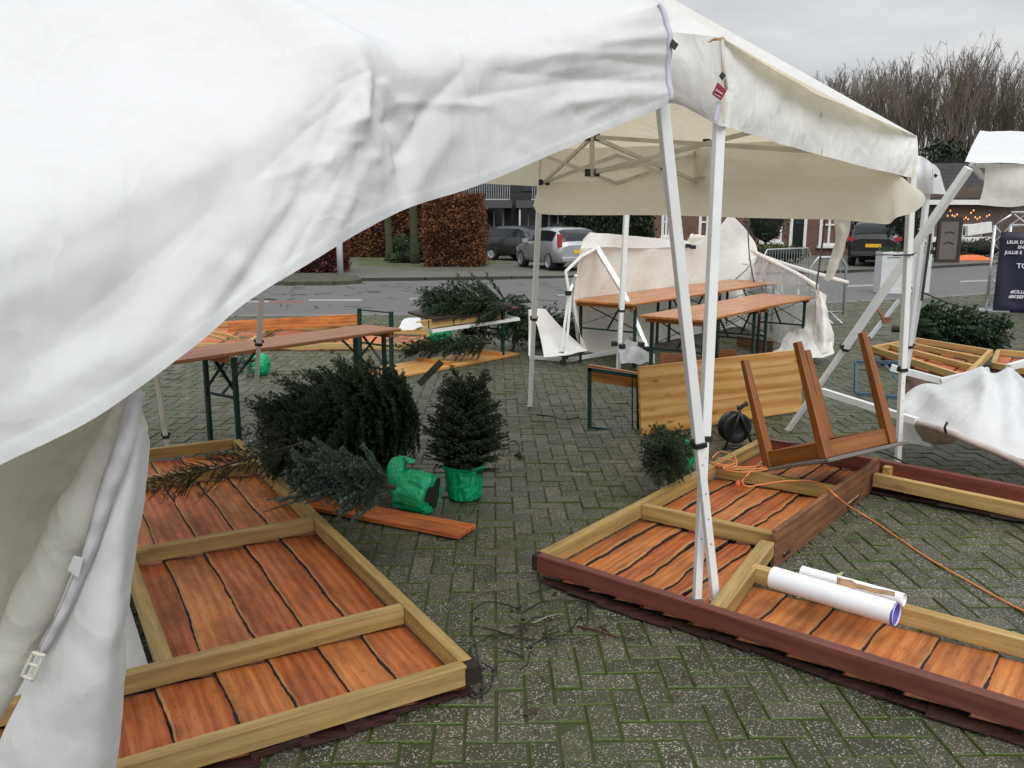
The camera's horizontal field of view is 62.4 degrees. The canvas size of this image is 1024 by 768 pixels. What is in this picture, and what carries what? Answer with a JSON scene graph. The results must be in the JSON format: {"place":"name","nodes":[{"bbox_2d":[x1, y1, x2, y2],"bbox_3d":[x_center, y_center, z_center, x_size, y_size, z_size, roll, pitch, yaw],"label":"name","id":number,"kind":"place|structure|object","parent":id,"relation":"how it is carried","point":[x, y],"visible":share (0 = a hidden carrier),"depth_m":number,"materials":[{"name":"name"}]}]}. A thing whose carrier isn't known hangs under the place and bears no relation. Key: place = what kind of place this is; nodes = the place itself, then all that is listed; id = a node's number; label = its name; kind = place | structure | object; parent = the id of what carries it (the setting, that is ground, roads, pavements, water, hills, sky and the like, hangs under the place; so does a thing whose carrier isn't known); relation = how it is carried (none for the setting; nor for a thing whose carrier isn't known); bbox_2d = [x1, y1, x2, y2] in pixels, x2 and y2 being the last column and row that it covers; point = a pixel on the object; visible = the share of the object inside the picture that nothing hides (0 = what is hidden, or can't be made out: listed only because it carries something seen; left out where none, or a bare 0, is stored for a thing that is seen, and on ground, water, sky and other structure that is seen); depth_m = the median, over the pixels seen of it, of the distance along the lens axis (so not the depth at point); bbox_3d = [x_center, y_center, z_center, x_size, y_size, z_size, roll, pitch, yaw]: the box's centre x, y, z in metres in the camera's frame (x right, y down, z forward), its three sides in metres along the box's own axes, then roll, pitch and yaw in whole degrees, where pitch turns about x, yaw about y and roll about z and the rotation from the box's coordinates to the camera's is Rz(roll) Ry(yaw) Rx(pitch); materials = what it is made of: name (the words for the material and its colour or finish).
{"place":"outdoors","nodes":[
{"label":"outdoors","id":0,"kind":"place"},
{"bbox_2d":[274,274,361,284],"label":"verge","id":1,"kind":"structure","parent":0,"point":[311,279],"depth_m":23.45,"materials":[{"name":"soil"}]},
{"bbox_2d":[0,294,1023,767],"bbox_3d":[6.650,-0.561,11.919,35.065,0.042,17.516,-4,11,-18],"label":"plaza paving","id":2,"kind":"structure","parent":0,"point":[970,542],"depth_m":4.06,"materials":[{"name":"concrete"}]},
{"bbox_2d":[15,605,147,695],"bbox_3d":[-1.988,1.047,3.357,0.900,0.015,1.145,-6,13,-30],"label":"white sheet","id":3,"kind":"object","parent":2,"relation":"on","point":[136,656],"visible":0.08,"depth_m":3.35,"materials":[{"name":"fabric"}]},
{"bbox_2d":[208,353,255,381],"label":"fir tree","id":4,"kind":"object","parent":2,"relation":"on","point":[241,362],"visible":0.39,"depth_m":7.86,"materials":[{"name":"green plant"}]},
{"bbox_2d":[0,438,480,767],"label":"wall panel","id":5,"kind":"structure","parent":2,"relation":"on","point":[218,606],"depth_m":3.39,"materials":[{"name":"brown wood"}]},
{"bbox_2d":[145,425,306,504],"bbox_3d":[-1.598,0.451,4.725,0.905,0.386,0.306,-4,12,-18],"label":"fir branch","id":6,"kind":"object","parent":5,"relation":"on","point":[191,475],"visible":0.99,"depth_m":4.71,"materials":[{"name":"green plant"}]},
{"bbox_2d":[171,325,400,440],"bbox_3d":[-1.825,0.029,6.785,0.460,0.770,2.227,8,14,36],"label":"beer table","id":7,"kind":"object","parent":2,"relation":"on","point":[221,352],"visible":0.81,"depth_m":6.45,"materials":[{"name":"wood"}]},
{"bbox_2d":[194,321,430,350],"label":"wall panel","id":8,"kind":"structure","parent":2,"relation":"on","point":[222,327],"depth_m":12.24,"materials":[{"name":"wood"}]},
{"bbox_2d":[227,314,356,332],"bbox_3d":[-3.265,-0.915,12.687,1.922,0.185,0.030,-5,12,-25],"label":"upright board","id":9,"kind":"object","parent":8,"relation":"on","point":[293,323],"visible":0.82,"depth_m":12.67,"materials":[{"name":"orange wood"}]},
{"bbox_2d":[263,436,395,528],"bbox_3d":[-0.972,0.526,4.514,0.461,0.506,0.557,8,13,35],"label":"blue spruce","id":10,"kind":"object","parent":2,"relation":"on","point":[344,479],"visible":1,"depth_m":4.47,"materials":[{"name":"green plant"}]},
{"bbox_2d":[239,350,420,496],"bbox_3d":[-1.142,0.243,5.494,1.165,0.850,1.070,-10,15,-42],"label":"fir tree","id":11,"kind":"object","parent":2,"relation":"on","point":[350,408],"visible":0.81,"depth_m":5.36,"materials":[{"name":"green plant"}]},
{"bbox_2d":[0,0,718,602],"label":"party tent","id":12,"kind":"object","parent":2,"relation":"on","point":[178,178],"visible":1,"depth_m":1.86,"materials":[{"name":"fabric"}]},
{"bbox_2d":[0,388,149,767],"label":"tent side wall","id":13,"kind":"structure","parent":12,"relation":"hanging from","point":[72,502],"depth_m":1.71,"materials":[{"name":"fabric"}]},
{"bbox_2d":[255,488,475,538],"bbox_3d":[-0.901,0.745,4.963,1.478,0.028,0.190,6,12,27],"label":"plank","id":14,"kind":"object","parent":2,"relation":"on","point":[443,527],"visible":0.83,"depth_m":4.79,"materials":[{"name":"wood"}]},
{"bbox_2d":[386,455,441,514],"bbox_3d":[-0.579,0.594,5.019,0.283,0.324,0.262,6,13,30],"label":"wrapped pot","id":15,"kind":"object","parent":2,"relation":"on","point":[416,491],"visible":0.98,"depth_m":4.94,"materials":[{"name":"green plastic"}]},
{"bbox_2d":[357,297,518,380],"bbox_3d":[-0.922,-0.586,10.038,0.620,0.738,2.465,9,14,38],"label":"beer table","id":16,"kind":"object","parent":2,"relation":"on","point":[418,365],"visible":0.59,"depth_m":10.05,"materials":[{"name":"brown wood"}]},
{"bbox_2d":[408,306,519,332],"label":"wall panel","id":17,"kind":"structure","parent":16,"relation":"on","point":[435,323],"depth_m":10.36,"materials":[{"name":"beige wood"}]},
{"bbox_2d":[410,272,512,337],"bbox_3d":[-0.654,-0.976,10.533,1.164,0.850,0.911,10,15,43],"label":"fir tree","id":18,"kind":"object","parent":17,"relation":"on","point":[444,301],"visible":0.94,"depth_m":10.40,"materials":[{"name":"green plant"}]},
{"bbox_2d":[461,324,511,348],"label":"fir tree","id":19,"kind":"object","parent":16,"relation":"on","point":[485,333],"visible":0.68,"depth_m":10.64,"materials":[{"name":"green plant"}]},
{"bbox_2d":[394,329,491,361],"bbox_3d":[-0.829,-0.461,10.163,1.169,0.416,0.399,0,11,0],"label":"fir tree","id":20,"kind":"object","parent":2,"relation":"on","point":[457,345],"visible":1,"depth_m":10.11,"materials":[{"name":"green plant"}]},
{"bbox_2d":[442,462,486,501],"bbox_3d":[-0.297,0.602,5.255,0.278,0.219,0.273,0,11,0],"label":"wrapped pot","id":21,"kind":"object","parent":2,"relation":"on","point":[463,485],"visible":0.88,"depth_m":5.16,"materials":[{"name":"green plastic"}]},
{"bbox_2d":[446,465,479,468],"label":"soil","id":22,"kind":"structure","parent":21,"relation":"in","point":[475,466],"depth_m":5.23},
{"bbox_2d":[418,365,509,474],"bbox_3d":[-0.295,0.204,5.228,0.579,0.679,0.542,0,11,0],"label":"potted spruce","id":23,"kind":"object","parent":22,"relation":"on","point":[466,429],"visible":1,"depth_m":5.13,"materials":[{"name":"green plant"}]},
{"bbox_2d":[491,294,540,351],"bbox_3d":[0.057,-0.820,11.162,0.690,0.764,0.805,0,11,0],"label":"fir tree","id":24,"kind":"object","parent":2,"relation":"on","point":[519,332],"visible":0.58,"depth_m":11.09,"materials":[{"name":"green plant"}]},
{"bbox_2d":[468,591,588,699],"bbox_3d":[-0.045,1.040,3.520,0.500,0.018,0.931,8,14,36],"label":"fairy light cable","id":25,"kind":"object","parent":2,"relation":"on","point":[495,667],"visible":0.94,"depth_m":3.54,"materials":[{"name":"black plastic"}]},
{"bbox_2d":[446,578,634,713],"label":"twig litter","id":26,"kind":"object","parent":2,"relation":"on","point":[516,626],"visible":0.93,"depth_m":3.51,"materials":[{"name":"wood"}]},
{"bbox_2d":[528,301,576,347],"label":"fir tree","id":27,"kind":"object","parent":2,"relation":"on","point":[572,330],"visible":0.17,"depth_m":11.20,"materials":[{"name":"green plant"}]},
{"bbox_2d":[250,0,925,601],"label":"party tent","id":28,"kind":"object","parent":2,"relation":"on","point":[758,132],"visible":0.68,"depth_m":5.42,"materials":[{"name":"fabric"}]},
{"bbox_2d":[824,218,850,280],"bbox_3d":[2.190,-0.906,5.692,0.144,0.423,0.072,5,12,26],"label":"torn cloth strip","id":29,"kind":"object","parent":28,"relation":"hanging from","point":[842,229],"visible":1,"depth_m":5.69,"materials":[{"name":"fabric"}]},
{"bbox_2d":[572,288,704,367],"bbox_3d":[1.735,-0.755,10.842,0.875,0.770,2.284,8,14,37],"label":"beer table","id":30,"kind":"object","parent":2,"relation":"on","point":[649,296],"visible":0.62,"depth_m":10.27,"materials":[{"name":"wood"}]},
{"bbox_2d":[528,215,756,368],"bbox_3d":[2.030,-1.384,11.993,1.703,2.102,5.810,5,12,26],"label":"wrecked tent","id":31,"kind":"object","parent":2,"relation":"on","point":[623,264],"visible":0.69,"depth_m":10.79,"materials":[{"name":"beige fabric"}]},
{"bbox_2d":[638,421,695,489],"bbox_3d":[0.942,0.443,5.179,0.384,0.460,0.719,3,11,17],"label":"fir tree","id":32,"kind":"object","parent":2,"relation":"on","point":[667,453],"visible":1,"depth_m":5.00,"materials":[{"name":"green plant"}]},
{"bbox_2d":[586,350,801,435],"bbox_3d":[1.651,0.093,7.151,2.094,0.636,0.485,-3,11,-15],"label":"beer table","id":33,"kind":"object","parent":2,"relation":"on","point":[661,395],"visible":0.74,"depth_m":7.11,"materials":[{"name":"brown wood"}]},
{"bbox_2d":[381,367,1013,763],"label":"leaf scraps","id":34,"kind":"object","parent":2,"relation":"on","point":[557,669],"visible":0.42,"depth_m":3.20,"materials":[{"name":"plant"}]},
{"bbox_2d":[639,304,765,364],"bbox_3d":[2.040,-0.395,8.979,0.693,0.770,1.611,8,14,37],"label":"beer table","id":35,"kind":"object","parent":2,"relation":"on","point":[724,311],"visible":0.63,"depth_m":8.65,"materials":[{"name":"wood"}]},
{"bbox_2d":[665,279,777,340],"bbox_3d":[3.154,-1.097,12.614,0.875,0.770,2.283,8,14,37],"label":"beer table","id":36,"kind":"object","parent":2,"relation":"on","point":[727,286],"visible":0.53,"depth_m":12.50,"materials":[{"name":"orange wood"}]},
{"bbox_2d":[717,402,751,449],"bbox_3d":[1.706,0.307,6.442,0.280,0.354,0.144,-3,11,-14],"label":"cable reel","id":37,"kind":"object","parent":2,"relation":"on","point":[734,427],"visible":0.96,"depth_m":6.41,"materials":[{"name":"black plastic"}]},
{"bbox_2d":[736,335,772,351],"bbox_3d":[3.261,-0.540,11.363,0.030,0.150,0.651,-6,12,-27],"label":"board","id":38,"kind":"object","parent":2,"relation":"on","point":[743,343],"visible":0.71,"depth_m":11.34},
{"bbox_2d":[715,294,813,357],"bbox_3d":[3.028,-0.639,10.243,0.693,0.770,1.611,8,14,37],"label":"beer table","id":39,"kind":"object","parent":2,"relation":"on","point":[767,301],"visible":0.77,"depth_m":10.04,"materials":[{"name":"orange wood"}]},
{"bbox_2d":[532,438,1023,746],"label":"wall panel","id":40,"kind":"structure","parent":2,"relation":"on","point":[649,564],"depth_m":3.84,"materials":[{"name":"brown wood"}]},
{"bbox_2d":[740,332,908,471],"bbox_3d":[1.938,0.127,5.283,0.660,0.911,0.813,-5,12,-24],"label":"table","id":41,"kind":"object","parent":40,"relation":"on","point":[826,446],"visible":0.99,"depth_m":5.13,"materials":[{"name":"brown wood"}]},
{"bbox_2d":[768,566,901,625],"bbox_3d":[1.305,0.860,3.444,0.517,0.094,0.093,10,15,42],"label":"paper roll","id":42,"kind":"object","parent":40,"relation":"on","point":[867,605],"visible":1,"depth_m":3.40,"materials":[{"name":"paper"}]},
{"bbox_2d":[799,566,906,606],"bbox_3d":[1.440,0.856,3.585,0.434,0.056,0.055,9,14,40],"label":"paper roll","id":43,"kind":"object","parent":40,"relation":"on","point":[900,598],"visible":0.57,"depth_m":3.58,"materials":[{"name":"paper"}]},
{"bbox_2d":[837,577,894,596],"bbox_3d":[1.442,0.828,3.449,0.221,0.015,0.115,5,12,22],"label":"cardboard strip","id":44,"kind":"object","parent":43,"relation":"on","point":[851,584],"visible":0.97,"depth_m":3.44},
{"bbox_2d":[735,249,848,357],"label":"clear tent wall","id":45,"kind":"structure","parent":2,"relation":"on","point":[815,335],"depth_m":10.73,"materials":[{"name":"white plastic"}]},
{"bbox_2d":[809,256,847,324],"bbox_3d":[5.326,-1.594,14.268,0.675,1.119,0.581,8,14,37],"label":"crowd barrier","id":46,"kind":"object","parent":2,"relation":"on","point":[831,312],"visible":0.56,"depth_m":14.27,"materials":[{"name":"metal"}]},
{"bbox_2d":[710,451,1023,611],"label":"extension cord","id":47,"kind":"object","parent":2,"relation":"on","point":[737,483],"visible":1,"depth_m":5.09,"materials":[{"name":"plastic"}]},
{"bbox_2d":[854,360,897,401],"bbox_3d":[3.631,-0.005,8.065,0.460,0.350,0.849,0,11,0],"label":"folded leg frame","id":48,"kind":"object","parent":2,"relation":"on","point":[887,396],"visible":0.48,"depth_m":8.36,"materials":[{"name":"blue metal"}]},
{"bbox_2d":[783,130,1023,460],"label":"party tent","id":49,"kind":"object","parent":2,"relation":"on","point":[1003,186],"visible":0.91,"depth_m":5.75,"materials":[{"name":"metal"}]},
{"bbox_2d":[868,299,900,338],"bbox_3d":[4.021,-0.711,9.200,0.220,0.389,0.726,8,13,35],"label":"broken strut","id":50,"kind":"object","parent":49,"relation":"attached to","point":[885,318],"visible":0.83,"depth_m":9.12,"materials":[{"name":"metal"}]},
{"bbox_2d":[880,357,956,374],"bbox_3d":[4.684,-0.195,9.736,0.120,0.090,0.982,-5,12,-24],"label":"timber offcut","id":51,"kind":"object","parent":2,"relation":"on","point":[883,359],"visible":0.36,"depth_m":10.03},
{"bbox_2d":[872,338,992,376],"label":"wall panel","id":52,"kind":"structure","parent":51,"relation":"on","point":[947,362],"depth_m":9.89,"materials":[{"name":"wood"}]},
{"bbox_2d":[821,359,1023,467],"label":"collapsed tent","id":53,"kind":"object","parent":2,"relation":"on","point":[982,407],"visible":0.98,"depth_m":5.71,"materials":[{"name":"fabric"}]},
{"bbox_2d":[906,156,945,375],"bbox_3d":[3.785,-0.926,7.847,0.278,2.286,1.126,7,13,31],"label":"party tent","id":54,"kind":"object","parent":2,"relation":"on","point":[928,183],"visible":0.74,"depth_m":7.47,"materials":[{"name":"fabric"}]},
{"bbox_2d":[891,299,1015,349],"bbox_3d":[6.016,-0.836,11.580,0.977,0.661,1.510,-11,15,-44],"label":"fir tree","id":55,"kind":"object","parent":2,"relation":"on","point":[963,327],"visible":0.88,"depth_m":11.40,"materials":[{"name":"green plant"}]},
{"bbox_2d":[979,211,1023,312],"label":"banner truss","id":56,"kind":"object","parent":2,"relation":"on","point":[990,274],"visible":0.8,"depth_m":16.00,"materials":[{"name":"metal"}]},
{"bbox_2d":[993,232,1023,312],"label":"banner","id":57,"kind":"object","parent":56,"relation":"attached to","point":[1009,290],"visible":1,"depth_m":15.88,"materials":[{"name":"fabric"}]},
{"bbox_2d":[990,349,1023,375],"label":"wall panel","id":58,"kind":"structure","parent":2,"relation":"on","point":[998,362],"depth_m":10.34,"materials":[{"name":"beige wood"}]},
{"bbox_2d":[231,265,996,314],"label":"road","id":59,"kind":"structure","parent":0,"point":[944,281],"depth_m":20.71,"materials":[{"name":"asphalt"}]},
{"bbox_2d":[246,279,995,302],"bbox_3d":[4.404,-2.346,21.090,22.513,0.001,1.282,-4,12,-18],"label":"road marking","id":60,"kind":"object","parent":59,"relation":"on","point":[265,301],"visible":0.53,"depth_m":18.55,"materials":[{"name":"paint"}]},
{"bbox_2d":[361,262,997,280],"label":"kerb","id":61,"kind":"structure","parent":59,"relation":"on","point":[572,276],"depth_m":25.06,"materials":[{"name":"concrete"}]},
{"bbox_2d":[755,247,813,294],"bbox_3d":[6.521,-2.686,20.054,2.000,1.069,0.694,-9,14,-39],"label":"crowd barrier","id":62,"kind":"object","parent":59,"relation":"on","point":[786,249],"visible":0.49,"depth_m":20.05,"materials":[{"name":"metal"}]},
{"bbox_2d":[873,245,903,293],"bbox_3d":[9.057,-2.751,20.183,0.666,1.146,0.545,1,11,6],"label":"planter","id":63,"kind":"object","parent":59,"relation":"on","point":[885,265],"visible":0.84,"depth_m":19.99,"materials":[{"name":"white paint"}]},
{"bbox_2d":[292,253,998,277],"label":"pavement","id":64,"kind":"structure","parent":0,"point":[512,268],"depth_m":28.59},
{"bbox_2d":[296,239,351,272],"bbox_3d":[-8.155,-4.268,27.266,5.841,1.312,1.814,0,11,0],"label":"red hedge","id":65,"kind":"object","parent":64,"relation":"on","point":[327,261],"visible":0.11,"depth_m":26.77,"materials":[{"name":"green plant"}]},
{"bbox_2d":[345,202,426,256],"bbox_3d":[-5.834,-7.078,38.218,5.647,2.726,1.638,3,11,17],"label":"beech hedge","id":66,"kind":"object","parent":64,"relation":"on","point":[372,236],"visible":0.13,"depth_m":37.74,"materials":[{"name":"brown plant"}]},
{"bbox_2d":[358,257,509,266],"bbox_3d":[-3.479,-5.253,35.688,5.926,0.001,11.387,-2,11,-10],"label":"grass strip","id":67,"kind":"object","parent":64,"relation":"on","point":[371,261],"depth_m":33.26,"materials":[{"name":"plant"}]},
{"bbox_2d":[384,216,393,260],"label":"street tree","id":68,"kind":"object","parent":67,"relation":"on","point":[388,236],"visible":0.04,"depth_m":34.28,"materials":[{"name":"green plant"}]},
{"bbox_2d":[392,233,410,252],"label":"shrub","id":69,"kind":"object","parent":67,"relation":"on","point":[400,244],"visible":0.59,"depth_m":34.53,"materials":[{"name":"green plant"}]},
{"bbox_2d":[384,250,423,262],"bbox_3d":[-4.157,-5.002,33.213,1.817,0.539,1.413,0,11,0],"label":"shrub","id":70,"kind":"object","parent":67,"relation":"on","point":[400,257],"visible":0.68,"depth_m":32.91,"materials":[{"name":"green plant"}]},
{"bbox_2d":[409,205,419,263],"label":"street tree","id":71,"kind":"object","parent":67,"relation":"on","point":[414,258],"visible":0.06,"depth_m":32.21,"materials":[{"name":"green plant"}]},
{"bbox_2d":[418,188,492,266],"bbox_3d":[-2.026,-5.640,30.503,2.677,2.799,1.825,0,11,0],"label":"beech hedge","id":72,"kind":"object","parent":67,"relation":"on","point":[452,230],"visible":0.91,"depth_m":29.99,"materials":[{"name":"brown plant"}]},
{"bbox_2d":[481,225,534,261],"bbox_3d":[0.559,-5.849,35.047,4.060,1.436,2.053,10,15,41],"label":"parked car","id":73,"kind":"object","parent":64,"relation":"on","point":[505,240],"visible":0.35,"depth_m":34.74,"materials":[{"name":"grey paint"}]},
{"bbox_2d":[454,184,564,227],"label":"apartment building","id":74,"kind":"structure","parent":64,"relation":"on","point":[506,205],"depth_m":42.20,"materials":[{"name":"stone"}]},
{"bbox_2d":[484,208,503,226],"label":"window","id":75,"kind":"structure","parent":74,"relation":"in","point":[495,216],"depth_m":42.35,"materials":[{"name":"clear glass"}]},
{"bbox_2d":[516,227,592,269],"bbox_3d":[1.534,-4.722,29.239,2.053,1.426,3.960,-4,12,-22],"label":"parked car","id":76,"kind":"object","parent":64,"relation":"on","point":[560,246],"visible":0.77,"depth_m":27.76,"materials":[{"name":"silver metal"}]},
{"bbox_2d":[558,215,657,237],"bbox_3d":[4.124,-6.872,36.332,4.269,3.076,1.576,0,11,0],"label":"ivy hedge","id":77,"kind":"object","parent":64,"relation":"on","point":[641,225],"visible":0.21,"depth_m":35.90,"materials":[{"name":"green plant"}]},
{"bbox_2d":[651,215,735,247],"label":"brick house","id":78,"kind":"structure","parent":64,"relation":"on","point":[695,225],"depth_m":40.28,"materials":[{"name":"brick"}]},
{"bbox_2d":[742,218,791,246],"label":"garden tree","id":79,"kind":"object","parent":64,"relation":"on","point":[765,230],"visible":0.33,"depth_m":36.89,"materials":[{"name":"green plant"}]},
{"bbox_2d":[755,243,816,262],"bbox_3d":[10.256,-5.190,33.488,3.174,0.816,2.266,8,13,35],"label":"shrub","id":80,"kind":"object","parent":64,"relation":"on","point":[762,250],"visible":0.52,"depth_m":32.95,"materials":[{"name":"green plant"}]},
{"bbox_2d":[736,218,853,254],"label":"brick house","id":81,"kind":"structure","parent":64,"relation":"on","point":[804,233],"depth_m":40.33,"materials":[{"name":"brick"}]},
{"bbox_2d":[788,219,807,253],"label":"door","id":82,"kind":"structure","parent":81,"relation":"in","point":[798,227],"depth_m":40.27,"materials":[{"name":"white paint"}]},
{"bbox_2d":[818,66,877,106],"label":"bare tree","id":83,"kind":"object","parent":64,"relation":"on","point":[838,84],"visible":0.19,"depth_m":60.45,"materials":[{"name":"brown plant"}]},
{"bbox_2d":[822,68,883,111],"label":"bare tree","id":84,"kind":"object","parent":64,"relation":"on","point":[858,96],"visible":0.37,"depth_m":58.74,"materials":[{"name":"brown plant"}]},
{"bbox_2d":[847,222,915,264],"bbox_3d":[13.943,-5.393,31.888,2.215,1.740,4.460,6,13,29],"label":"parked car","id":85,"kind":"object","parent":64,"relation":"on","point":[864,238],"visible":0.45,"depth_m":30.15,"materials":[{"name":"black paint"}]},
{"bbox_2d":[844,67,925,175],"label":"bare tree","id":86,"kind":"object","parent":64,"relation":"on","point":[881,101],"visible":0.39,"depth_m":61.25,"materials":[{"name":"brown plant"}]},
{"bbox_2d":[866,55,926,132],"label":"bare tree","id":87,"kind":"object","parent":64,"relation":"on","point":[892,73],"visible":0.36,"depth_m":62.84,"materials":[{"name":"brown plant"}]},
{"bbox_2d":[886,175,917,248],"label":"evergreen tree","id":88,"kind":"object","parent":64,"relation":"on","point":[898,223],"visible":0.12,"depth_m":29.73,"materials":[{"name":"green plant"}]},
{"bbox_2d":[860,60,955,137],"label":"bare tree","id":89,"kind":"object","parent":64,"relation":"on","point":[910,111],"visible":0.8,"depth_m":57.31,"materials":[{"name":"brown plant"}]},
{"bbox_2d":[878,63,954,155],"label":"bare tree","id":90,"kind":"object","parent":64,"relation":"on","point":[919,141],"visible":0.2,"depth_m":62.97,"materials":[{"name":"brown plant"}]},
{"bbox_2d":[918,136,969,162],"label":"ivy clad tree","id":91,"kind":"object","parent":64,"relation":"on","point":[950,156],"visible":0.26,"depth_m":49.83,"materials":[{"name":"green plant"}]},
{"bbox_2d":[913,55,992,158],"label":"bare tree","id":92,"kind":"object","parent":64,"relation":"on","point":[942,121],"visible":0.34,"depth_m":59.51,"materials":[{"name":"brown plant"}]},
{"bbox_2d":[914,34,1003,156],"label":"bare tree","id":93,"kind":"object","parent":64,"relation":"on","point":[948,104],"visible":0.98,"depth_m":54.76,"materials":[{"name":"brown plant"}]},
{"bbox_2d":[902,163,1023,252],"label":"corner house","id":94,"kind":"structure","parent":64,"relation":"on","point":[964,203],"depth_m":43.21,"materials":[{"name":"brown brick"}]},
{"bbox_2d":[913,50,1023,154],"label":"bare tree","id":95,"kind":"object","parent":64,"relation":"on","point":[984,124],"visible":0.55,"depth_m":57.06,"materials":[{"name":"brown plant"}]},
{"bbox_2d":[960,237,999,257],"bbox_3d":[20.817,-5.997,37.173,2.144,1.007,1.574,-7,13,-31],"label":"shrub","id":96,"kind":"object","parent":64,"relation":"on","point":[981,246],"visible":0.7,"depth_m":36.88,"materials":[{"name":"green plant"}]},
{"bbox_2d":[950,46,1018,156],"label":"bare tree","id":97,"kind":"object","parent":64,"relation":"on","point":[987,60],"visible":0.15,"depth_m":60.88,"materials":[{"name":"brown plant"}]},
{"bbox_2d":[963,44,1023,137],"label":"bare tree","id":98,"kind":"object","parent":64,"relation":"on","point":[999,113],"visible":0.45,"depth_m":58.91,"materials":[{"name":"brown plant"}]},
{"bbox_2d":[988,61,1023,131],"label":"bare tree","id":99,"kind":"object","parent":64,"relation":"on","point":[999,77],"visible":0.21,"depth_m":62.59,"materials":[{"name":"brown plant"}]},
{"bbox_2d":[992,69,1023,131],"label":"bare tree","id":100,"kind":"object","parent":64,"relation":"on","point":[1017,121],"visible":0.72,"depth_m":57.69,"materials":[{"name":"brown plant"}]},
{"bbox_2d":[675,0,1023,159],"label":"sky","id":101,"kind":"structure","parent":0,"point":[811,36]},
{"bbox_2d":[934,217,963,261],"bbox_3d":[17.236,-5.682,33.341,0.960,1.750,0.100,0,11,0],"label":"door panel","id":102,"kind":"structure","parent":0,"point":[948,239],"depth_m":33.32,"materials":[{"name":"wood"}]},
{"label":"ground","id":103,"kind":"structure","parent":0,"visible":0},
{"bbox_2d":[229,292,993,316],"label":"kerb","id":104,"kind":"structure","parent":103,"relation":"on","point":[572,311],"depth_m":15.66,"materials":[{"name":"concrete"}]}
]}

